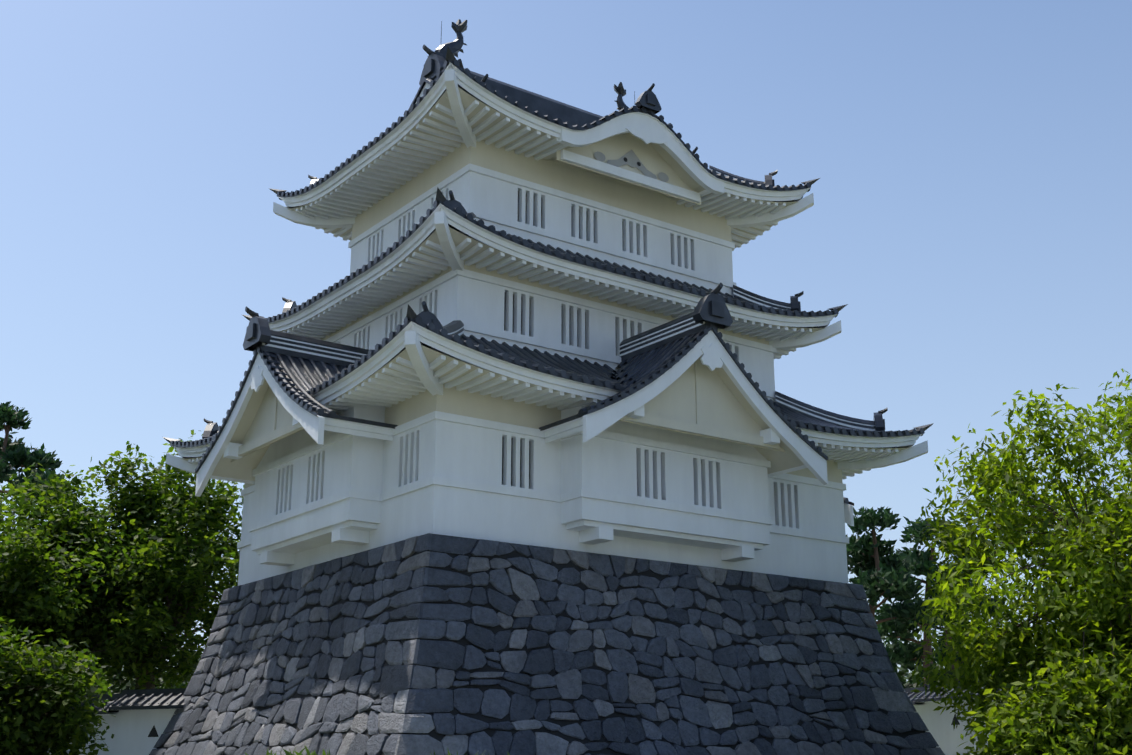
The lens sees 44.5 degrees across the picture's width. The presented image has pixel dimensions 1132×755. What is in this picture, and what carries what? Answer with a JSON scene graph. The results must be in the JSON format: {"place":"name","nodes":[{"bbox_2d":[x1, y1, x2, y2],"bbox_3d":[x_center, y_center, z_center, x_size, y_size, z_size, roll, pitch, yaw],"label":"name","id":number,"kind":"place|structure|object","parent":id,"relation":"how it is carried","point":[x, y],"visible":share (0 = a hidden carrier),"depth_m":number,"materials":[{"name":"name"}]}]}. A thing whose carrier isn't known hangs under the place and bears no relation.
{"place":"outdoors","nodes":[
{"label":"outdoors","id":0,"kind":"place"},
{"bbox_2d":[237,140,848,585],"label":"castle walls","id":1,"kind":"structure","parent":0,"point":[467,464],"depth_m":30.66,"materials":[{"name":"paint"}]},
{"bbox_2d":[248,407,384,565],"bbox_3d":[-5.382,2.389,29.425,0.755,2.740,4.810,12,-20,-34],"label":"bay","id":2,"kind":"object","parent":1,"relation":"attached to","point":[310,492],"visible":0.94,"depth_m":28.61,"materials":[{"name":"paint"}]},
{"bbox_2d":[269,47,819,250],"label":"roof","id":3,"kind":"structure","parent":1,"relation":"on","point":[450,110],"depth_m":31.97,"materials":[{"name":"paint"}]},
{"bbox_2d":[408,19,723,204],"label":"roof gable","id":4,"kind":"structure","parent":3,"relation":"on","point":[620,148],"depth_m":32.54,"materials":[{"name":"paint"}]},
{"bbox_2d":[243,187,847,358],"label":"roof","id":5,"kind":"structure","parent":1,"relation":"on","point":[432,242],"depth_m":30.34,"materials":[{"name":"paint"}]},
{"bbox_2d":[163,301,933,479],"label":"roof","id":6,"kind":"structure","parent":1,"relation":"on","point":[402,362],"depth_m":27.18,"materials":[{"name":"paint"}]},
{"bbox_2d":[195,306,397,496],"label":"gable","id":7,"kind":"structure","parent":6,"relation":"attached to","point":[274,401],"depth_m":29.59,"materials":[{"name":"paint"}]},
{"bbox_2d":[539,283,827,484],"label":"gable","id":8,"kind":"structure","parent":6,"relation":"attached to","point":[687,374],"depth_m":28.89,"materials":[{"name":"paint"}]},
{"bbox_2d":[843,497,853,525],"bbox_3d":[4.422,2.525,36.843,3.214,3.558,6.120,12,-20,-34],"label":"projecting bay","id":9,"kind":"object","parent":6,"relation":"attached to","point":[848,512],"depth_m":34.77,"materials":[{"name":"paint"}]},
{"bbox_2d":[561,405,772,561],"bbox_3d":[2.182,2.277,29.045,5.210,2.740,0.755,12,-20,-34],"label":"bay","id":10,"kind":"object","parent":1,"relation":"attached to","point":[627,479],"visible":0.98,"depth_m":28.58,"materials":[{"name":"paint"}]},
{"bbox_2d":[0,0,1131,689],"label":"sky","id":11,"kind":"structure","parent":0,"point":[970,215],"materials":[{"name":"blue"}]},
{"bbox_3d":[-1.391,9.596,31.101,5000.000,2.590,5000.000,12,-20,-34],"label":"ground","id":12,"kind":"structure","parent":0,"visible":0},
{"bbox_2d":[0,401,72,510],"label":"pine","id":13,"kind":"object","parent":12,"relation":"on","point":[15,455],"visible":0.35,"depth_m":53.02,"materials":[{"name":"green plant"}]},
{"bbox_2d":[0,617,114,754],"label":"bush","id":14,"kind":"object","parent":12,"relation":"on","point":[39,700],"visible":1,"depth_m":28.61,"materials":[{"name":"green plant"}]},
{"bbox_2d":[0,463,175,694],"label":"tree","id":15,"kind":"object","parent":12,"relation":"on","point":[25,553],"visible":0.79,"depth_m":35.29,"materials":[{"name":"green plant"}]},
{"bbox_2d":[0,629,204,693],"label":"treeline","id":16,"kind":"object","parent":12,"relation":"on","point":[127,686],"visible":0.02,"depth_m":60.30,"materials":[{"name":"green plant"}]},
{"bbox_2d":[49,688,187,754],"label":"wall","id":17,"kind":"structure","parent":12,"relation":"on","point":[137,724],"depth_m":32.50,"materials":[{"name":"paint"}]},
{"bbox_2d":[10,429,244,693],"bbox_3d":[-11.556,6.479,38.541,7.829,10.034,7.439,3,-17,-10],"label":"tree","id":18,"kind":"object","parent":12,"relation":"on","point":[195,564],"visible":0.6,"depth_m":37.39,"materials":[{"name":"green plant"}]},
{"bbox_2d":[245,745,508,754],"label":"weedy grass","id":19,"kind":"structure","parent":12,"relation":"on","point":[296,752],"depth_m":19.59,"materials":[{"name":"green plant"}]},
{"bbox_2d":[149,533,944,754],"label":"stone base wall","id":20,"kind":"structure","parent":12,"relation":"on","point":[429,644],"depth_m":27.18,"materials":[{"name":"black stone"}]},
{"bbox_2d":[846,506,944,628],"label":"pine","id":21,"kind":"object","parent":12,"relation":"on","point":[887,577],"visible":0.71,"depth_m":49.28,"materials":[{"name":"green plant"}]},
{"bbox_2d":[874,515,988,686],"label":"pine","id":22,"kind":"object","parent":12,"relation":"on","point":[920,564],"visible":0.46,"depth_m":52.52,"materials":[{"name":"green plant"}]},
{"bbox_2d":[915,532,1008,679],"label":"pine","id":23,"kind":"object","parent":12,"relation":"on","point":[946,632],"visible":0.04,"depth_m":56.59,"materials":[{"name":"green plant"}]},
{"bbox_2d":[880,621,1052,687],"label":"treeline","id":24,"kind":"object","parent":12,"relation":"on","point":[903,674],"depth_m":66.15,"materials":[{"name":"green plant"}]},
{"bbox_2d":[904,680,1032,754],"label":"wall","id":25,"kind":"structure","parent":12,"relation":"on","point":[945,734],"depth_m":36.43,"materials":[{"name":"paint"}]},
{"bbox_2d":[909,368,1131,735],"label":"tree","id":26,"kind":"object","parent":12,"relation":"on","point":[1092,603],"visible":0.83,"depth_m":26.90,"materials":[{"name":"green plant"}]},
{"bbox_2d":[956,635,1131,754],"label":"bush","id":27,"kind":"object","parent":12,"relation":"on","point":[1056,720],"visible":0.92,"depth_m":23.53,"materials":[{"name":"green plant"}]}
]}

